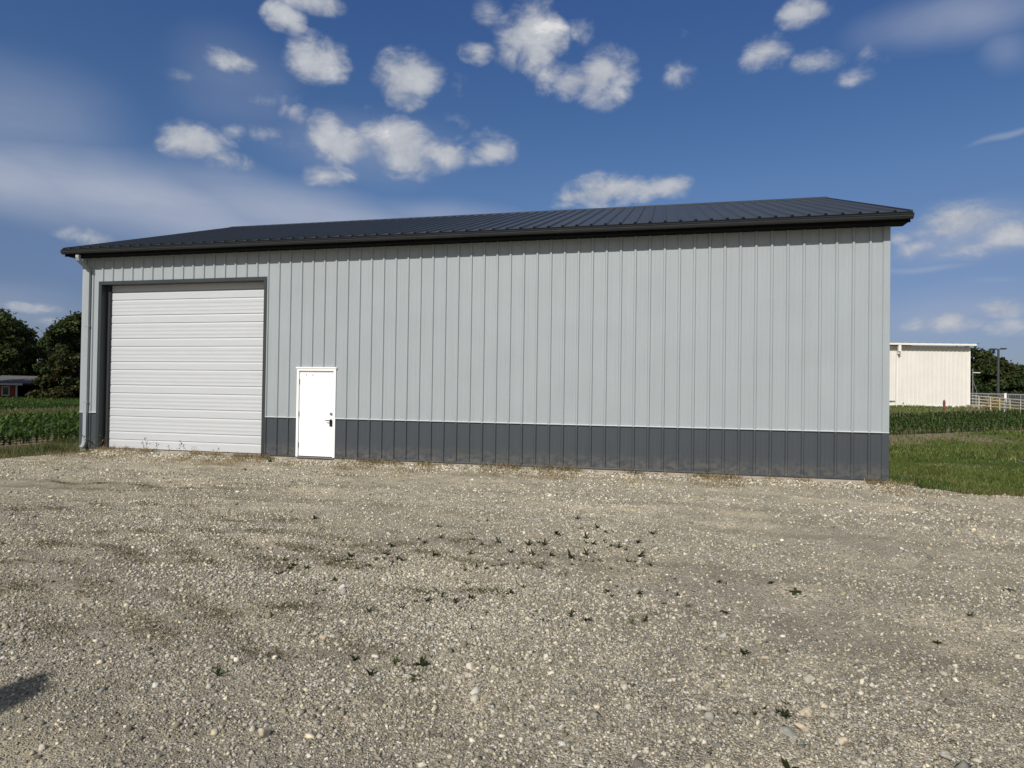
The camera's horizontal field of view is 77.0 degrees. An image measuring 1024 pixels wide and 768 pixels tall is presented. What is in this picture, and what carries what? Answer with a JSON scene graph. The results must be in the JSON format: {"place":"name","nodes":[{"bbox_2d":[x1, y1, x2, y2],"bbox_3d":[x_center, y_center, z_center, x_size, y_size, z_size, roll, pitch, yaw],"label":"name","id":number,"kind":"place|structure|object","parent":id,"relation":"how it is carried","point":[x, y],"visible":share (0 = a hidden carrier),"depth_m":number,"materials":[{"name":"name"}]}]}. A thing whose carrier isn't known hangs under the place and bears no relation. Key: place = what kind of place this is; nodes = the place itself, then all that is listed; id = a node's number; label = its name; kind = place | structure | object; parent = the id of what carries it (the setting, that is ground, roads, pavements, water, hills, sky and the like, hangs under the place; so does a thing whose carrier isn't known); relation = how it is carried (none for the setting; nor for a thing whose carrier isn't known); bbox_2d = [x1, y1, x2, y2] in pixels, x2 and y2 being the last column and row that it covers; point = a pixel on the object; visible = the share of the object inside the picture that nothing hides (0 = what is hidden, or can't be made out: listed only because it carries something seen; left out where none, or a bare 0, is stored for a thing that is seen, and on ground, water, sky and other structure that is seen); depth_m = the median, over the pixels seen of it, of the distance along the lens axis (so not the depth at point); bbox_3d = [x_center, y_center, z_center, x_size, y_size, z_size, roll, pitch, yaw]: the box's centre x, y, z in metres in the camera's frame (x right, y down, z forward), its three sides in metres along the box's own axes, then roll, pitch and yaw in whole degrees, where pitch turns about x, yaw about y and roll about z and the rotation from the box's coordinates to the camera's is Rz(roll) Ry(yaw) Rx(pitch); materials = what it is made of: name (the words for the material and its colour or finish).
{"place":"outdoors","nodes":[
{"label":"outdoors","id":0,"kind":"place"},
{"bbox_2d":[0,406,92,458],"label":"rough grass","id":1,"kind":"structure","parent":0,"point":[45,447],"depth_m":17.41,"materials":[{"name":"green plant"}]},
{"bbox_2d":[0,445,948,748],"bbox_3d":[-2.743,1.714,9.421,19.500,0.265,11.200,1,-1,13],"label":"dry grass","id":2,"kind":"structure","parent":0,"point":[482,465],"depth_m":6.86,"materials":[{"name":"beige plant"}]},
{"bbox_2d":[0,449,1023,767],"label":"gravel lot","id":3,"kind":"structure","parent":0,"point":[760,596],"depth_m":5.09,"materials":[{"name":"beige gravel"}]},
{"bbox_2d":[203,662,228,675],"bbox_3d":[-1.772,1.719,3.868,0.143,0.064,0.114,1,-1,-11],"label":"weed","id":4,"kind":"object","parent":3,"relation":"on","point":[218,670],"visible":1,"depth_m":3.86,"materials":[{"name":"green plant"}]},
{"bbox_2d":[258,728,270,737],"bbox_3d":[-1.221,1.725,3.189,0.039,0.065,0.069,0,-1,27],"label":"stone","id":5,"kind":"object","parent":3,"relation":"on","point":[264,732],"visible":0.9,"depth_m":3.17,"materials":[{"name":"beige stone"}]},
{"bbox_2d":[319,635,327,639],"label":"stone","id":6,"kind":"object","parent":3,"relation":"on","point":[322,637],"visible":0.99,"depth_m":4.46,"materials":[{"name":"beige stone"}]},
{"bbox_2d":[365,667,376,675],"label":"weed","id":7,"kind":"object","parent":3,"relation":"on","point":[369,673],"visible":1,"depth_m":3.94,"materials":[{"name":"green plant"}]},
{"bbox_2d":[388,657,399,663],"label":"weed","id":8,"kind":"object","parent":3,"relation":"on","point":[395,660],"visible":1,"depth_m":4.07,"materials":[{"name":"green plant"}]},
{"bbox_2d":[409,674,421,681],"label":"weed","id":9,"kind":"object","parent":3,"relation":"on","point":[414,678],"visible":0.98,"depth_m":3.83,"materials":[{"name":"green plant"}]},
{"bbox_2d":[409,656,429,665],"bbox_3d":[-0.574,1.737,4.018,0.140,0.048,0.103,1,-1,-2],"label":"weed","id":10,"kind":"object","parent":3,"relation":"on","point":[422,663],"visible":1,"depth_m":4.02,"materials":[{"name":"green plant"}]},
{"bbox_2d":[466,662,473,669],"bbox_3d":[-0.255,1.738,3.966,0.044,0.049,0.058,2,-1,-45],"label":"stone","id":11,"kind":"object","parent":3,"relation":"on","point":[470,665],"visible":0.92,"depth_m":3.95,"materials":[{"name":"white stone"}]},
{"bbox_2d":[543,654,548,659],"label":"stone","id":12,"kind":"object","parent":3,"relation":"on","point":[545,656],"visible":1,"depth_m":4.09,"materials":[{"name":"white stone"}]},
{"bbox_2d":[760,656,768,659],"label":"stone","id":13,"kind":"object","parent":3,"relation":"on","point":[764,658],"visible":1,"depth_m":4.17,"materials":[{"name":"beige stone"}]},
{"bbox_2d":[780,709,792,717],"bbox_3d":[1.469,1.769,3.456,0.090,0.033,0.078,1,-1,-36],"label":"weed","id":14,"kind":"object","parent":3,"relation":"on","point":[785,714],"visible":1,"depth_m":3.46,"materials":[{"name":"green plant"}]},
{"bbox_2d":[780,756,798,767],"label":"weed","id":15,"kind":"object","parent":3,"relation":"on","point":[786,763],"visible":1,"depth_m":2.95,"materials":[{"name":"green plant"}]},
{"bbox_2d":[790,736,797,742],"bbox_3d":[1.391,1.759,3.175,0.023,0.063,0.041,1,-1,-33],"label":"stone","id":16,"kind":"object","parent":3,"relation":"on","point":[794,739],"visible":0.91,"depth_m":3.17,"materials":[{"name":"grey stone"}]},
{"bbox_2d":[789,587,801,595],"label":"weed","id":17,"kind":"object","parent":3,"relation":"on","point":[795,591],"visible":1,"depth_m":5.63,"materials":[{"name":"green plant"}]},
{"bbox_2d":[794,723,808,731],"bbox_3d":[1.497,1.787,3.331,0.070,0.059,0.042,1,-1,13],"label":"stone","id":18,"kind":"object","parent":3,"relation":"on","point":[801,727],"visible":0.81,"depth_m":3.32,"materials":[{"name":"beige stone"}]},
{"bbox_2d":[799,708,811,716],"bbox_3d":[1.591,1.778,3.489,0.062,0.054,0.064,0,-1,39],"label":"stone","id":19,"kind":"object","parent":3,"relation":"on","point":[807,712],"visible":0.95,"depth_m":3.47,"materials":[{"name":"beige stone"}]},
{"bbox_2d":[804,674,815,682],"bbox_3d":[1.799,1.794,3.903,0.064,0.074,0.071,1,-1,13],"label":"stone","id":20,"kind":"object","parent":3,"relation":"on","point":[809,678],"visible":0.88,"depth_m":3.88,"materials":[{"name":"grey stone"}]},
{"bbox_2d":[838,737,848,744],"bbox_3d":[1.651,1.784,3.211,0.066,0.052,0.040,1,-1,-3],"label":"stone","id":21,"kind":"object","parent":3,"relation":"on","point":[843,740],"visible":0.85,"depth_m":3.20,"materials":[{"name":"beige stone"}]},
{"bbox_2d":[915,480,928,487],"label":"weed","id":22,"kind":"object","parent":3,"relation":"on","point":[921,485],"visible":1,"depth_m":12.14,"materials":[{"name":"green plant"}]},
{"bbox_2d":[939,751,952,761],"bbox_3d":[2.089,1.793,3.099,0.054,0.045,0.048,0,-1,42],"label":"stone","id":23,"kind":"object","parent":3,"relation":"on","point":[945,755],"visible":1,"depth_m":3.09,"materials":[{"name":"grey stone"}]},
{"bbox_2d":[0,402,1023,495],"bbox_3d":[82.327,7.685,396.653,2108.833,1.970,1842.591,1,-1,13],"label":"ground","id":24,"kind":"structure","parent":0,"point":[948,436],"depth_m":26.07,"materials":[{"name":"green plant"}]},
{"bbox_2d":[1,432,13,445],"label":"corn plant","id":25,"kind":"object","parent":24,"relation":"on","point":[4,440],"visible":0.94,"depth_m":18.02,"materials":[{"name":"green plant"}]},
{"bbox_2d":[3,430,18,444],"bbox_3d":[-14.181,1.543,18.191,0.371,0.472,0.490,1,-1,-23],"label":"corn plant","id":26,"kind":"object","parent":24,"relation":"on","point":[10,435],"visible":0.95,"depth_m":18.18,"materials":[{"name":"green plant"}]},
{"bbox_2d":[5,430,26,444],"bbox_3d":[-14.131,1.546,18.359,0.547,0.471,0.317,1,-1,1],"label":"corn plant","id":27,"kind":"object","parent":24,"relation":"on","point":[16,434],"visible":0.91,"depth_m":18.36,"materials":[{"name":"green plant"}]},
{"bbox_2d":[0,324,38,375],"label":"deciduous tree","id":28,"kind":"object","parent":24,"relation":"on","point":[21,370],"visible":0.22,"depth_m":74.57,"materials":[{"name":"green plant"}]},
{"bbox_2d":[13,431,31,442],"bbox_3d":[-14.090,1.551,18.549,0.398,0.466,0.529,0,-1,35],"label":"corn plant","id":29,"kind":"object","parent":24,"relation":"on","point":[22,436],"visible":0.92,"depth_m":18.51,"materials":[{"name":"green plant"}]},
{"bbox_2d":[0,375,50,397],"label":"brick house","id":30,"kind":"structure","parent":24,"relation":"on","point":[14,386],"depth_m":67.36,"materials":[{"name":"red brick"}]},
{"bbox_2d":[2,386,9,394],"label":"window","id":31,"kind":"structure","parent":30,"relation":"in","point":[5,389],"depth_m":66.03,"materials":[{"name":"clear glass"}]},
{"bbox_2d":[0,308,51,375],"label":"deciduous tree","id":32,"kind":"object","parent":24,"relation":"on","point":[16,347],"visible":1,"depth_m":61.88,"materials":[{"name":"green plant"}]},
{"bbox_2d":[19,430,37,444],"bbox_3d":[-14.009,1.563,18.698,0.499,0.444,0.374,2,-1,-44],"label":"corn plant","id":33,"kind":"object","parent":24,"relation":"on","point":[29,434],"visible":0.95,"depth_m":18.73,"materials":[{"name":"green plant"}]},
{"bbox_2d":[19,359,46,375],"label":"deciduous tree","id":34,"kind":"object","parent":24,"relation":"on","point":[30,365],"visible":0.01,"depth_m":76.76,"materials":[{"name":"green plant"}]},
{"bbox_2d":[0,396,79,438],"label":"corn crop","id":35,"kind":"object","parent":24,"relation":"on","point":[27,421],"visible":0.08,"depth_m":27.29,"materials":[{"name":"green plant"}]},
{"bbox_2d":[32,427,49,439],"bbox_3d":[-14.526,1.559,19.719,0.447,0.460,0.581,0,-1,36],"label":"corn plant","id":36,"kind":"object","parent":24,"relation":"on","point":[38,431],"visible":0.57,"depth_m":19.75,"materials":[{"name":"green plant"}]},
{"bbox_2d":[24,346,79,398],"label":"bushy tree","id":37,"kind":"object","parent":24,"relation":"on","point":[64,363],"visible":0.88,"depth_m":61.48,"materials":[{"name":"green plant"}]},
{"bbox_2d":[32,322,75,375],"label":"deciduous tree","id":38,"kind":"object","parent":24,"relation":"on","point":[58,333],"visible":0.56,"depth_m":72.48,"materials":[{"name":"green plant"}]},
{"bbox_2d":[51,429,60,439],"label":"corn plant","id":39,"kind":"object","parent":24,"relation":"on","point":[54,434],"visible":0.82,"depth_m":19.51,"materials":[{"name":"green plant"}]},
{"bbox_2d":[37,310,81,361],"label":"deciduous tree","id":40,"kind":"object","parent":24,"relation":"on","point":[73,321],"visible":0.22,"depth_m":75.27,"materials":[{"name":"green plant"}]},
{"bbox_2d":[57,353,80,397],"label":"bushy tree","id":41,"kind":"object","parent":24,"relation":"on","point":[77,356],"visible":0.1,"depth_m":64.23,"materials":[{"name":"green plant"}]},
{"bbox_2d":[66,428,74,438],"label":"corn plant","id":42,"kind":"object","parent":24,"relation":"on","point":[69,433],"visible":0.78,"depth_m":20.07,"materials":[{"name":"green plant"}]},
{"bbox_2d":[60,197,914,482],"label":"metal shed","id":43,"kind":"structure","parent":24,"relation":"on","point":[746,339],"depth_m":14.42,"materials":[{"name":"grey metal"}]},
{"bbox_2d":[109,282,263,453],"bbox_3d":[-8.384,-0.441,16.530,4.796,4.334,0.044,1,-1,13],"label":"overhead door","id":44,"kind":"structure","parent":43,"relation":"in","point":[187,359],"depth_m":16.49,"materials":[{"name":"white metal"}]},
{"bbox_2d":[295,367,336,458],"bbox_3d":[-4.692,0.684,15.442,1.070,2.180,0.139,1,-1,13],"label":"entry door","id":45,"kind":"structure","parent":43,"relation":"in","point":[316,386],"depth_m":15.45,"materials":[{"name":"white metal"}]},
{"bbox_2d":[889,342,979,406],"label":"white building","id":46,"kind":"structure","parent":24,"relation":"on","point":[937,374],"depth_m":47.55,"materials":[{"name":"beige metal"}]},
{"bbox_2d":[943,400,945,410],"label":"bollard","id":47,"kind":"object","parent":24,"relation":"on","point":[944,405],"visible":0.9,"depth_m":41.83,"materials":[{"name":"red paint"}]},
{"bbox_2d":[889,408,1023,429],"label":"corn crop","id":48,"kind":"object","parent":24,"relation":"on","point":[953,416],"visible":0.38,"depth_m":34.17,"materials":[{"name":"green plant"}]},
{"bbox_2d":[972,369,979,404],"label":"mast","id":49,"kind":"object","parent":24,"relation":"on","point":[974,384],"visible":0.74,"depth_m":48.43,"materials":[{"name":"grey metal"}]},
{"bbox_2d":[964,346,1018,390],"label":"deciduous tree","id":50,"kind":"object","parent":24,"relation":"on","point":[977,354],"visible":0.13,"depth_m":72.97,"materials":[{"name":"green plant"}]},
{"bbox_2d":[970,355,1017,391],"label":"deciduous tree","id":51,"kind":"object","parent":24,"relation":"on","point":[989,368],"visible":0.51,"depth_m":70.61,"materials":[{"name":"green plant"}]},
{"bbox_2d":[981,393,1007,409],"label":"flowering shrub","id":52,"kind":"object","parent":24,"relation":"on","point":[996,405],"visible":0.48,"depth_m":44.02,"materials":[{"name":"green plant"}]},
{"bbox_2d":[970,393,1023,405],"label":"pipe fence","id":53,"kind":"object","parent":24,"relation":"on","point":[988,394],"visible":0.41,"depth_m":55.60,"materials":[{"name":"white metal"}]},
{"bbox_2d":[970,391,1023,404],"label":"fence","id":54,"kind":"object","parent":24,"relation":"on","point":[1013,392],"visible":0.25,"depth_m":57.24,"materials":[{"name":"white metal"}]},
{"bbox_2d":[971,395,1023,413],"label":"fence","id":55,"kind":"object","parent":24,"relation":"on","point":[1000,404],"visible":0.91,"depth_m":42.25,"materials":[{"name":"beige paint"}]},
{"bbox_2d":[990,348,1006,397],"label":"lamp pole","id":56,"kind":"object","parent":24,"relation":"on","point":[998,371],"visible":0.83,"depth_m":56.67,"materials":[{"name":"metal"}]},
{"bbox_2d":[1004,393,1006,411],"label":"marker post","id":57,"kind":"object","parent":24,"relation":"on","point":[1005,395],"visible":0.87,"depth_m":41.61,"materials":[{"name":"white"}]},
{"bbox_2d":[990,371,1023,391],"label":"deciduous tree","id":58,"kind":"object","parent":24,"relation":"on","point":[1014,382],"visible":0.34,"depth_m":68.68,"materials":[{"name":"green plant"}]},
{"bbox_2d":[1012,362,1023,374],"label":"deciduous tree","id":59,"kind":"object","parent":24,"relation":"on","point":[1020,369],"visible":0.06,"depth_m":74.80,"materials":[{"name":"green plant"}]},
{"bbox_2d":[0,0,1023,364],"label":"sky","id":60,"kind":"structure","parent":0,"point":[120,120],"materials":[{"name":"blue"}]},
{"bbox_2d":[888,404,1023,496],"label":"lawn grass","id":61,"kind":"structure","parent":0,"point":[966,474],"depth_m":17.41,"materials":[{"name":"green plant"}]}
]}

